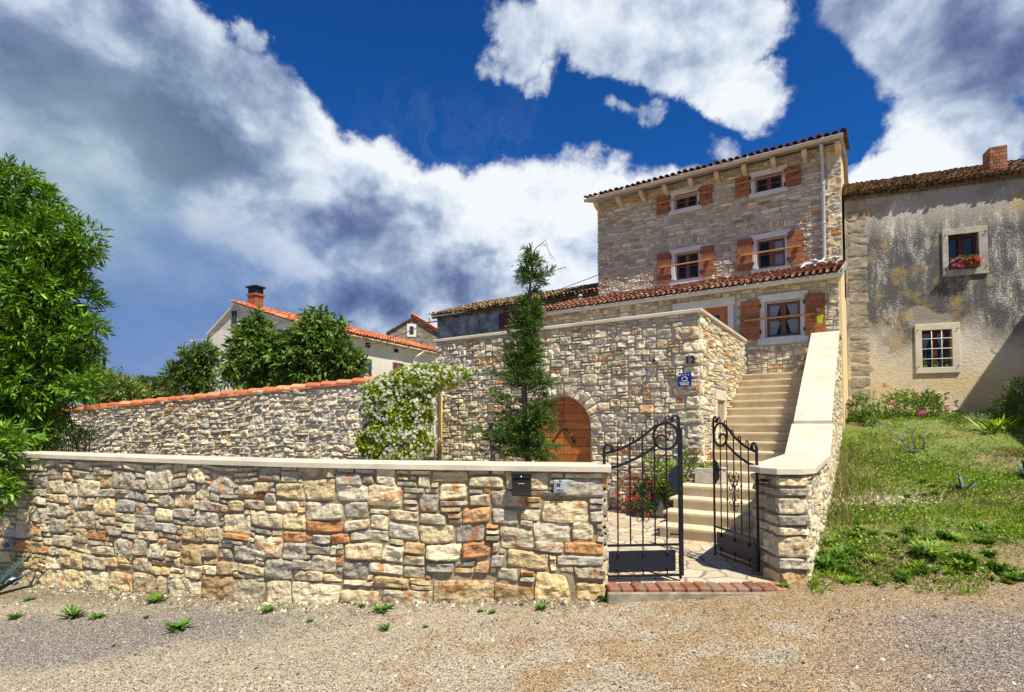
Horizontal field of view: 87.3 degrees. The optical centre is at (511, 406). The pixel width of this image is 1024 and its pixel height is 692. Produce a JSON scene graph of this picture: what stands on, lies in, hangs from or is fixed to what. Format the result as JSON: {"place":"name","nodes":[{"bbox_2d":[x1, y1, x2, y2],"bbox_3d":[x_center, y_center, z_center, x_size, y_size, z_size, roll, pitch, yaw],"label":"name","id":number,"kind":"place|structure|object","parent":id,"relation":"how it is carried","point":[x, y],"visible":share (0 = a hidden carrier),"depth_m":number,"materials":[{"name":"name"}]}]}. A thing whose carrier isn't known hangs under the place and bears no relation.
{"place":"outdoors","nodes":[
{"label":"outdoors","id":0,"kind":"place"},
{"bbox_2d":[0,415,1023,691],"bbox_3d":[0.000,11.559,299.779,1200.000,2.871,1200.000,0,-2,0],"label":"ground","id":1,"kind":"structure","parent":0,"point":[672,643],"depth_m":4.11,"materials":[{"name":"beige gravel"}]},
{"bbox_2d":[4,611,24,618],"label":"weed","id":2,"kind":"object","parent":1,"relation":"on","point":[13,616],"visible":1,"depth_m":5.58,"materials":[{"name":"green plant"}]},
{"bbox_2d":[0,542,44,590],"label":"agave","id":3,"kind":"object","parent":1,"relation":"on","point":[9,572],"visible":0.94,"depth_m":6.70,"materials":[{"name":"green plant"}]},
{"bbox_2d":[0,152,118,521],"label":"laurel tree","id":4,"kind":"object","parent":1,"relation":"on","point":[44,268],"visible":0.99,"depth_m":8.10,"materials":[{"name":"green plant"}]},
{"bbox_2d":[57,602,89,618],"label":"weed","id":5,"kind":"object","parent":1,"relation":"on","point":[73,613],"visible":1,"depth_m":5.53,"materials":[{"name":"green plant"}]},
{"bbox_2d":[49,407,122,452],"bbox_3d":[-7.721,0.951,9.538,1.533,1.967,0.872,0,-2,0],"label":"fennel","id":6,"kind":"object","parent":1,"relation":"on","point":[79,437],"visible":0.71,"depth_m":9.57,"materials":[{"name":"green plant"}]},
{"bbox_2d":[87,611,106,618],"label":"weed","id":7,"kind":"object","parent":1,"relation":"on","point":[95,615],"visible":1,"depth_m":5.48,"materials":[{"name":"green plant"}]},
{"bbox_2d":[81,359,166,403],"bbox_3d":[-11.218,0.364,15.053,2.372,3.534,2.393,0,-2,0],"label":"elder bush","id":8,"kind":"object","parent":1,"relation":"on","point":[125,389],"visible":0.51,"depth_m":14.89,"materials":[{"name":"green plant"}]},
{"bbox_2d":[142,591,168,601],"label":"weed","id":9,"kind":"object","parent":1,"relation":"on","point":[155,597],"visible":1,"depth_m":5.85,"materials":[{"name":"green plant"}]},
{"bbox_2d":[128,374,184,399],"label":"round tree","id":10,"kind":"object","parent":1,"relation":"on","point":[156,384],"visible":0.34,"depth_m":58.88,"materials":[{"name":"green plant"}]},
{"bbox_2d":[163,616,195,633],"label":"weed","id":11,"kind":"object","parent":1,"relation":"on","point":[177,626],"visible":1,"depth_m":4.89,"materials":[{"name":"green plant"}]},
{"bbox_2d":[156,333,222,395],"bbox_3d":[-13.230,-0.337,22.087,2.777,5.430,2.004,0,-2,0],"label":"fruit tree","id":12,"kind":"object","parent":1,"relation":"on","point":[194,381],"visible":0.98,"depth_m":21.79,"materials":[{"name":"green plant"}]},
{"bbox_2d":[50,376,410,459],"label":"rubble wall","id":13,"kind":"structure","parent":1,"relation":"on","point":[313,420],"depth_m":11.50,"materials":[{"name":"stone"}]},
{"bbox_2d":[258,604,278,612],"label":"weed","id":14,"kind":"object","parent":1,"relation":"on","point":[266,608],"visible":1,"depth_m":5.24,"materials":[{"name":"green plant"}]},
{"bbox_2d":[208,302,373,391],"bbox_3d":[-7.197,-0.596,17.492,5.389,5.635,3.114,0,-2,0],"label":"walnut tree","id":15,"kind":"object","parent":1,"relation":"on","point":[305,349],"visible":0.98,"depth_m":16.89,"materials":[{"name":"green plant"}]},
{"bbox_2d":[0,451,610,603],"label":"garden wall","id":16,"kind":"structure","parent":1,"relation":"on","point":[291,530],"depth_m":5.45,"materials":[{"name":"stone"}]},
{"bbox_2d":[2,538,13,548],"bbox_3d":[-6.734,1.826,7.227,0.096,0.126,0.270,1,-2,-18],"label":"drain pipe","id":17,"kind":"object","parent":16,"relation":"attached to","point":[8,544],"visible":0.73,"depth_m":7.15,"materials":[{"name":"grey plastic"}]},
{"bbox_2d":[511,471,531,495],"bbox_3d":[0.089,0.712,4.962,0.184,0.224,0.096,0,-2,9],"label":"mailbox","id":18,"kind":"object","parent":16,"relation":"attached to","point":[521,483],"visible":1,"depth_m":4.93,"materials":[{"name":"black metal"}]},
{"bbox_2d":[554,480,566,493],"bbox_3d":[0.447,0.739,4.958,0.120,0.121,0.052,0,-2,9],"label":"intercom","id":19,"kind":"object","parent":16,"relation":"attached to","point":[560,486],"visible":1,"depth_m":4.94,"materials":[{"name":"grey plastic"}]},
{"bbox_2d":[603,414,683,578],"bbox_3d":[1.238,0.848,5.064,0.778,1.555,0.043,0,-2,-5],"label":"gate leaf","id":20,"kind":"object","parent":16,"relation":"attached to","point":[643,560],"visible":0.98,"depth_m":5.06,"materials":[{"name":"metal"}]},
{"bbox_2d":[20,584,600,613],"bbox_3d":[-2.758,2.029,5.648,7.333,0.508,0.634,-1,-2,17],"label":"rubble","id":21,"kind":"object","parent":1,"relation":"on","point":[417,602],"visible":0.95,"depth_m":5.28,"materials":[{"name":"beige stone"}]},
{"bbox_2d":[189,285,435,448],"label":"farm house","id":22,"kind":"structure","parent":1,"relation":"on","point":[388,355],"depth_m":29.63,"materials":[{"name":"beige paint"}]},
{"bbox_2d":[231,310,238,324],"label":"window","id":23,"kind":"structure","parent":22,"relation":"in","point":[234,317],"depth_m":26.83,"materials":[{"name":"blue glass"}]},
{"bbox_2d":[363,340,370,349],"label":"window","id":24,"kind":"structure","parent":22,"relation":"in","point":[368,347],"depth_m":29.79,"materials":[{"name":"beige paint"}]},
{"bbox_2d":[361,356,372,374],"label":"window","id":25,"kind":"structure","parent":22,"relation":"in","point":[370,370],"depth_m":30.02,"materials":[{"name":"beige paint"}]},
{"bbox_2d":[354,323,426,347],"bbox_3d":[-8.010,-3.494,27.654,0.033,1.111,16.047,1,-2,-36],"label":"overhead cable","id":26,"kind":"object","parent":22,"relation":"attached to","point":[394,336],"visible":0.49,"depth_m":23.67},
{"bbox_2d":[391,360,403,370],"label":"window","id":27,"kind":"structure","parent":22,"relation":"in","point":[394,364],"depth_m":31.95,"materials":[{"name":"beige paint"}]},
{"bbox_2d":[372,603,394,612],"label":"weed","id":28,"kind":"object","parent":1,"relation":"on","point":[382,608],"visible":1,"depth_m":5.00,"materials":[{"name":"green plant"}]},
{"bbox_2d":[378,622,391,630],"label":"weed","id":29,"kind":"object","parent":1,"relation":"on","point":[384,627],"visible":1,"depth_m":4.51,"materials":[{"name":"green plant"}]},
{"bbox_2d":[386,313,436,352],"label":"stone cottage","id":30,"kind":"structure","parent":1,"relation":"on","point":[425,334],"depth_m":43.76,"materials":[{"name":"grey stone"}]},
{"bbox_2d":[407,324,415,336],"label":"window","id":31,"kind":"structure","parent":30,"relation":"in","point":[412,333],"depth_m":43.63,"materials":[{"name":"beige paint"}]},
{"bbox_2d":[427,283,598,338],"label":"old house","id":32,"kind":"structure","parent":1,"relation":"on","point":[471,318],"depth_m":19.87,"materials":[{"name":"stained grey plaster"},{"name":"roof tile"},{"name":"wood"}]},
{"bbox_2d":[534,601,548,609],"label":"weed","id":33,"kind":"object","parent":1,"relation":"on","point":[542,606],"visible":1,"depth_m":4.73,"materials":[{"name":"green plant"}]},
{"bbox_2d":[433,308,746,510],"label":"terrace building","id":34,"kind":"structure","parent":1,"relation":"on","point":[623,388],"depth_m":9.53,"materials":[{"name":"stone"}]},
{"bbox_2d":[539,400,563,461],"bbox_3d":[0.753,0.850,10.256,0.541,1.948,0.065,-1,-2,34],"label":"door leaf","id":35,"kind":"structure","parent":34,"relation":"in","point":[559,407],"depth_m":10.18,"materials":[{"name":"brown wood"}]},
{"bbox_2d":[564,400,589,461],"bbox_3d":[1.213,0.840,9.949,0.541,1.948,0.065,-1,-2,34],"label":"door leaf","id":36,"kind":"structure","parent":34,"relation":"in","point":[575,417],"depth_m":9.97,"materials":[{"name":"brown wood"}]},
{"bbox_2d":[678,373,691,385],"bbox_3d":[2.806,-0.443,8.718,0.211,0.213,0.028,-1,-2,34],"label":"holiday plaque","id":37,"kind":"object","parent":34,"relation":"attached to","point":[684,379],"visible":1,"depth_m":8.71,"materials":[{"name":"blue metal"}]},
{"bbox_2d":[713,389,726,438],"bbox_3d":[3.727,0.144,9.698,0.145,0.872,0.786,-1,-2,34],"label":"slit window","id":38,"kind":"structure","parent":34,"relation":"in","point":[720,397],"depth_m":9.67,"materials":[{"name":"stone"}]},
{"bbox_2d":[540,127,849,454],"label":"stone house","id":39,"kind":"structure","parent":1,"relation":"on","point":[748,248],"depth_m":14.22,"materials":[{"name":"beige stone"}]},
{"bbox_2d":[668,184,702,215],"bbox_3d":[5.111,-5.978,15.680,0.962,0.721,0.415,-1,-2,34],"label":"window","id":40,"kind":"structure","parent":39,"relation":"in","point":[689,204],"depth_m":15.61,"materials":[{"name":"white stone"}]},
{"bbox_2d":[669,244,702,285],"bbox_3d":[5.116,-4.077,15.611,0.957,1.049,0.415,-1,-2,34],"label":"window","id":41,"kind":"structure","parent":39,"relation":"in","point":[690,272],"depth_m":15.61,"materials":[{"name":"white stone"}]},
{"bbox_2d":[704,306,727,325],"bbox_3d":[4.746,-1.506,13.034,1.000,1.761,0.060,-1,-2,34],"label":"front door","id":42,"kind":"structure","parent":39,"relation":"in","point":[721,313],"depth_m":12.85,"materials":[{"name":"brown wood"}]},
{"bbox_2d":[748,164,787,199],"bbox_3d":[6.929,-5.998,14.468,0.951,0.714,0.415,-1,-2,34],"label":"window","id":43,"kind":"structure","parent":39,"relation":"in","point":[770,186],"depth_m":14.40,"materials":[{"name":"white stone"}]},
{"bbox_2d":[750,228,790,273],"bbox_3d":[6.956,-4.113,14.384,0.962,1.046,0.415,-1,-2,34],"label":"window","id":44,"kind":"structure","parent":39,"relation":"in","point":[773,260],"depth_m":14.32,"materials":[{"name":"white stone"}]},
{"bbox_2d":[757,290,808,344],"bbox_3d":[6.166,-1.987,12.191,1.030,1.139,0.415,-1,-2,34],"label":"window","id":45,"kind":"structure","parent":39,"relation":"in","point":[787,329],"depth_m":12.11,"materials":[{"name":"white stone"}]},
{"bbox_2d":[814,308,826,322],"bbox_3d":[6.580,-1.957,11.466,0.215,0.334,0.236,1,-2,-18],"label":"flower pot","id":46,"kind":"object","parent":39,"relation":"attached to","point":[819,318],"visible":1,"depth_m":11.42,"materials":[{"name":"yellow plant"}]},
{"bbox_2d":[606,581,787,603],"bbox_3d":[1.675,1.749,4.894,1.650,0.246,0.245,0,-2,0],"label":"brick threshold","id":47,"kind":"object","parent":1,"relation":"on","point":[618,593],"visible":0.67,"depth_m":4.82,"materials":[{"name":"brick"}]},
{"bbox_2d":[749,331,842,584],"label":"stair wall","id":48,"kind":"structure","parent":1,"relation":"on","point":[796,483],"depth_m":5.58,"materials":[{"name":"stone"}]},
{"bbox_2d":[712,416,759,571],"bbox_3d":[2.346,0.869,5.654,0.123,1.555,0.757,0,-2,-13],"label":"gate leaf","id":49,"kind":"object","parent":48,"relation":"attached to","point":[738,547],"visible":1,"depth_m":5.64,"materials":[{"name":"metal"}]},
{"bbox_2d":[814,551,840,568],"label":"leafy plant","id":50,"kind":"object","parent":1,"relation":"on","point":[825,559],"visible":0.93,"depth_m":5.27,"materials":[{"name":"green plant"}]},
{"bbox_2d":[828,546,859,563],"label":"leafy plant","id":51,"kind":"object","parent":1,"relation":"on","point":[838,552],"visible":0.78,"depth_m":5.35,"materials":[{"name":"green plant"}]},
{"bbox_2d":[835,575,853,584],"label":"leafy plant","id":52,"kind":"object","parent":1,"relation":"on","point":[842,579],"visible":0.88,"depth_m":4.93,"materials":[{"name":"green plant"}]},
{"bbox_2d":[832,543,856,555],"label":"leafy plant","id":53,"kind":"object","parent":1,"relation":"on","point":[848,548],"visible":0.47,"depth_m":5.45,"materials":[{"name":"green plant"}]},
{"bbox_2d":[836,561,855,573],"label":"leafy plant","id":54,"kind":"object","parent":1,"relation":"on","point":[842,568],"visible":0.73,"depth_m":5.11,"materials":[{"name":"green plant"}]},
{"bbox_2d":[845,391,881,426],"bbox_3d":[7.654,0.107,11.748,0.651,0.928,1.068,0,-2,0],"label":"climbing shrub","id":55,"kind":"object","parent":1,"relation":"on","point":[852,416],"visible":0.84,"depth_m":11.78,"materials":[{"name":"green plant"}]},
{"bbox_2d":[866,528,882,535],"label":"leafy plant","id":56,"kind":"object","parent":1,"relation":"on","point":[874,532],"visible":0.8,"depth_m":5.86,"materials":[{"name":"green plant"}]},
{"bbox_2d":[862,551,888,564],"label":"leafy plant","id":57,"kind":"object","parent":1,"relation":"on","point":[876,557],"visible":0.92,"depth_m":5.28,"materials":[{"name":"green plant"}]},
{"bbox_2d":[855,383,941,419],"bbox_3d":[8.678,0.030,12.193,1.962,1.108,1.218,0,-2,0],"label":"rose bush","id":58,"kind":"object","parent":1,"relation":"on","point":[898,401],"visible":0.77,"depth_m":12.05,"materials":[{"name":"green plant"}]},
{"bbox_2d":[862,402,934,452],"bbox_3d":[6.995,0.416,9.647,1.290,1.015,0.440,0,-2,0],"label":"pruned bush","id":59,"kind":"object","parent":1,"relation":"on","point":[907,445],"visible":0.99,"depth_m":9.64,"materials":[{"name":"green plant"}]},
{"bbox_2d":[829,490,979,511],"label":"stone chips","id":60,"kind":"object","parent":1,"relation":"on","point":[878,498],"visible":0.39,"depth_m":7.55,"materials":[{"name":"grey stone"}]},
{"bbox_2d":[895,570,914,582],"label":"leafy plant","id":61,"kind":"object","parent":1,"relation":"on","point":[903,577],"visible":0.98,"depth_m":4.89,"materials":[{"name":"green plant"}]},
{"bbox_2d":[899,534,916,542],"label":"leafy plant","id":62,"kind":"object","parent":1,"relation":"on","point":[904,539],"visible":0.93,"depth_m":5.62,"materials":[{"name":"green plant"}]},
{"bbox_2d":[904,566,917,576],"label":"leafy plant","id":63,"kind":"object","parent":1,"relation":"on","point":[914,572],"visible":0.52,"depth_m":4.98,"materials":[{"name":"green plant"}]},
{"bbox_2d":[903,525,921,533],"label":"leafy plant","id":64,"kind":"object","parent":1,"relation":"on","point":[909,529],"visible":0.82,"depth_m":5.97,"materials":[{"name":"green plant"}]},
{"bbox_2d":[900,558,927,568],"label":"leafy plant","id":65,"kind":"object","parent":1,"relation":"on","point":[921,561],"visible":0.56,"depth_m":5.14,"materials":[{"name":"green plant"}]},
{"bbox_2d":[806,409,1023,596],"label":"grass","id":66,"kind":"structure","parent":1,"relation":"on","point":[966,513],"depth_m":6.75,"materials":[{"name":"green plant"}]},
{"bbox_2d":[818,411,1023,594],"bbox_3d":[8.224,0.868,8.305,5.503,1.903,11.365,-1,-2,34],"label":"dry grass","id":67,"kind":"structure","parent":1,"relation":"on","point":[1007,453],"depth_m":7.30,"materials":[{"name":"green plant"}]},
{"bbox_2d":[827,440,1015,533],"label":"tall grass","id":68,"kind":"structure","parent":1,"relation":"on","point":[838,483],"depth_m":7.63,"materials":[{"name":"green plant"}]},
{"bbox_2d":[914,563,935,575],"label":"leafy plant","id":69,"kind":"object","parent":1,"relation":"on","point":[925,571],"visible":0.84,"depth_m":5.00,"materials":[{"name":"green plant"}]},
{"bbox_2d":[912,388,944,418],"bbox_3d":[9.409,-0.025,12.116,0.590,0.833,0.663,2,-3,-39],"label":"laurel shrub","id":70,"kind":"object","parent":1,"relation":"on","point":[937,403],"visible":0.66,"depth_m":12.00,"materials":[{"name":"green plant"}]},
{"bbox_2d":[911,543,945,560],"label":"leafy plant","id":71,"kind":"object","parent":1,"relation":"on","point":[924,553],"visible":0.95,"depth_m":5.25,"materials":[{"name":"green plant"}]},
{"bbox_2d":[909,536,948,556],"bbox_3d":[4.153,1.402,5.332,0.300,0.133,0.324,-5,23,-10],"label":"leafy plant","id":72,"kind":"object","parent":1,"relation":"on","point":[941,549],"visible":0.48,"depth_m":5.33,"materials":[{"name":"green plant"}]},
{"bbox_2d":[841,145,1023,412],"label":"neighbour house","id":73,"kind":"structure","parent":1,"relation":"on","point":[913,299],"depth_m":13.26,"materials":[{"name":"weathered plaster"},{"name":"tile"},{"name":"stone"}]},
{"bbox_2d":[914,322,960,373],"bbox_3d":[10.480,-1.431,13.330,0.922,1.226,0.736,0,-2,0],"label":"window","id":74,"kind":"structure","parent":73,"relation":"in","point":[932,344],"depth_m":13.26,"materials":[{"name":"stone"}]},
{"bbox_2d":[941,225,988,276],"bbox_3d":[11.035,-3.765,13.193,0.916,1.154,0.741,0,-2,0],"label":"window","id":75,"kind":"structure","parent":73,"relation":"in","point":[950,248],"depth_m":13.11,"materials":[{"name":"white stone"}]},
{"bbox_2d":[950,254,983,268],"bbox_3d":[10.921,-3.508,12.926,0.681,0.345,0.325,-1,-2,20],"label":"window box","id":76,"kind":"object","parent":73,"relation":"attached to","point":[973,262],"visible":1,"depth_m":12.86,"materials":[{"name":"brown wood"}]},
{"bbox_2d":[929,539,950,547],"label":"leafy plant","id":77,"kind":"object","parent":1,"relation":"on","point":[943,542],"visible":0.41,"depth_m":5.47,"materials":[{"name":"green plant"}]},
{"bbox_2d":[933,526,954,540],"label":"leafy plant","id":78,"kind":"object","parent":1,"relation":"on","point":[942,534],"visible":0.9,"depth_m":5.73,"materials":[{"name":"green plant"}]},
{"bbox_2d":[944,530,968,541],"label":"leafy plant","id":79,"kind":"object","parent":1,"relation":"on","point":[957,536],"visible":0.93,"depth_m":5.68,"materials":[{"name":"green plant"}]},
{"bbox_2d":[942,410,974,426],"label":"shrub","id":80,"kind":"object","parent":1,"relation":"on","point":[954,415],"visible":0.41,"depth_m":11.44,"materials":[{"name":"green plant"}]},
{"bbox_2d":[938,473,979,489],"bbox_3d":[6.484,1.070,7.672,0.544,0.277,0.273,0,-2,7],"label":"agave","id":81,"kind":"object","parent":1,"relation":"on","point":[961,482],"visible":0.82,"depth_m":7.71,"materials":[{"name":"green plant"}]},
{"bbox_2d":[946,557,973,568],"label":"leafy plant","id":82,"kind":"object","parent":1,"relation":"on","point":[959,562],"visible":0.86,"depth_m":5.08,"materials":[{"name":"green plant"}]},
{"bbox_2d":[955,550,981,564],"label":"leafy plant","id":83,"kind":"object","parent":1,"relation":"on","point":[968,557],"visible":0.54,"depth_m":5.10,"materials":[{"name":"green plant"}]},
{"bbox_2d":[962,561,977,571],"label":"leafy plant","id":84,"kind":"object","parent":1,"relation":"on","point":[974,568],"visible":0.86,"depth_m":5.03,"materials":[{"name":"green plant"}]},
{"bbox_2d":[961,411,996,420],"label":"silver shrub","id":85,"kind":"object","parent":1,"relation":"on","point":[980,415],"visible":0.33,"depth_m":11.16,"materials":[{"name":"green plant"}]},
{"bbox_2d":[971,520,993,531],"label":"leafy plant","id":86,"kind":"object","parent":1,"relation":"on","point":[978,523],"visible":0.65,"depth_m":6.07,"materials":[{"name":"green plant"}]},
{"bbox_2d":[978,547,999,556],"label":"leafy plant","id":87,"kind":"object","parent":1,"relation":"on","point":[992,552],"visible":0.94,"depth_m":5.27,"materials":[{"name":"green plant"}]},
{"bbox_2d":[983,538,1000,543],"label":"leafy plant","id":88,"kind":"object","parent":1,"relation":"on","point":[989,541],"visible":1,"depth_m":5.52,"materials":[{"name":"green plant"}]},
{"bbox_2d":[962,410,1023,430],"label":"day lily","id":89,"kind":"object","parent":1,"relation":"on","point":[992,423],"visible":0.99,"depth_m":10.20,"materials":[{"name":"green plant"}]},
{"bbox_2d":[985,559,1009,571],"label":"leafy plant","id":90,"kind":"object","parent":1,"relation":"on","point":[998,567],"visible":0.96,"depth_m":4.99,"materials":[{"name":"green plant"}]},
{"bbox_2d":[985,376,1023,427],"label":"dark shrub","id":91,"kind":"object","parent":1,"relation":"on","point":[1015,403],"visible":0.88,"depth_m":10.94,"materials":[{"name":"green plant"}]},
{"bbox_2d":[1000,571,1023,581],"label":"leafy plant","id":92,"kind":"object","parent":1,"relation":"on","point":[1011,576],"visible":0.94,"depth_m":4.86,"materials":[{"name":"green plant"}]},
{"bbox_2d":[1006,455,1023,476],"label":"agave","id":93,"kind":"object","parent":1,"relation":"on","point":[1021,470],"visible":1,"depth_m":8.10,"materials":[{"name":"green plant"}]},
{"bbox_2d":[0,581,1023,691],"bbox_3d":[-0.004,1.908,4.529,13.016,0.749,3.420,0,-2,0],"label":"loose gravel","id":94,"kind":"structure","parent":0,"point":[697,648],"depth_m":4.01,"materials":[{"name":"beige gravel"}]},
{"bbox_2d":[0,0,1023,406],"label":"sky","id":95,"kind":"structure","parent":0,"point":[378,163],"materials":[{"name":"blue"}]},
{"bbox_2d":[602,509,774,583],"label":"courtyard paving","id":96,"kind":"structure","parent":0,"point":[703,563],"depth_m":5.98,"materials":[{"name":"beige stone"}]},
{"bbox_2d":[352,361,476,460],"bbox_3d":[-1.760,0.537,9.667,2.225,2.746,1.105,0,-2,0],"label":"star jasmine","id":97,"kind":"object","parent":96,"relation":"on","point":[399,402],"visible":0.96,"depth_m":9.43,"materials":[{"name":"green plant"}]},
{"bbox_2d":[437,392,441,460],"bbox_3d":[-1.464,0.827,10.948,0.152,2.311,0.074,-2,-3,43],"label":"wooden post","id":98,"kind":"object","parent":96,"relation":"on","point":[439,426],"visible":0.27,"depth_m":10.94,"materials":[{"name":"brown wood"}]},
{"bbox_2d":[486,405,525,460],"bbox_3d":[-0.052,0.882,6.840,0.550,1.800,0.072,0,-2,-7],"label":"stake","id":99,"kind":"object","parent":96,"relation":"on","point":[492,451],"visible":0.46,"depth_m":6.83,"materials":[{"name":"brown wood"}]},
{"bbox_2d":[462,239,568,461],"bbox_3d":[0.026,-0.396,6.941,1.406,3.622,1.232,0,-2,0],"label":"cypress tree","id":100,"kind":"object","parent":96,"relation":"on","point":[531,420],"visible":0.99,"depth_m":6.89,"materials":[{"name":"green plant"}]},
{"bbox_2d":[615,473,653,512],"bbox_3d":[2.030,1.433,8.928,0.660,0.660,0.189,-1,-2,34],"label":"wagon wheel","id":101,"kind":"object","parent":96,"relation":"on","point":[633,493],"visible":0.53,"depth_m":8.96,"materials":[{"name":"brown wood"}]},
{"bbox_2d":[612,477,670,517],"bbox_3d":[2.143,1.448,8.676,0.911,0.669,0.612,0,-2,-9],"label":"geranium trough","id":102,"kind":"object","parent":96,"relation":"on","point":[660,508],"visible":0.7,"depth_m":8.58,"materials":[{"name":"stone"}]},
{"bbox_2d":[638,448,706,509],"bbox_3d":[2.590,1.204,8.537,0.996,1.140,0.792,1,-2,-27],"label":"oleander","id":103,"kind":"object","parent":96,"relation":"on","point":[660,481],"visible":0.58,"depth_m":8.50,"materials":[{"name":"leaf"},{"name":"flower petals"},{"name":"bark"}]},
{"bbox_2d":[656,371,803,546],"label":"staircase","id":104,"kind":"structure","parent":96,"relation":"on","point":[761,410],"depth_m":8.76,"materials":[{"name":"stone"}]},
{"bbox_2d":[695,460,726,483],"bbox_3d":[3.038,0.971,8.182,0.392,0.368,0.420,-1,-2,34],"label":"stone planter","id":105,"kind":"object","parent":104,"relation":"on","point":[703,473],"visible":0.78,"depth_m":8.05,"materials":[{"name":"stone"}]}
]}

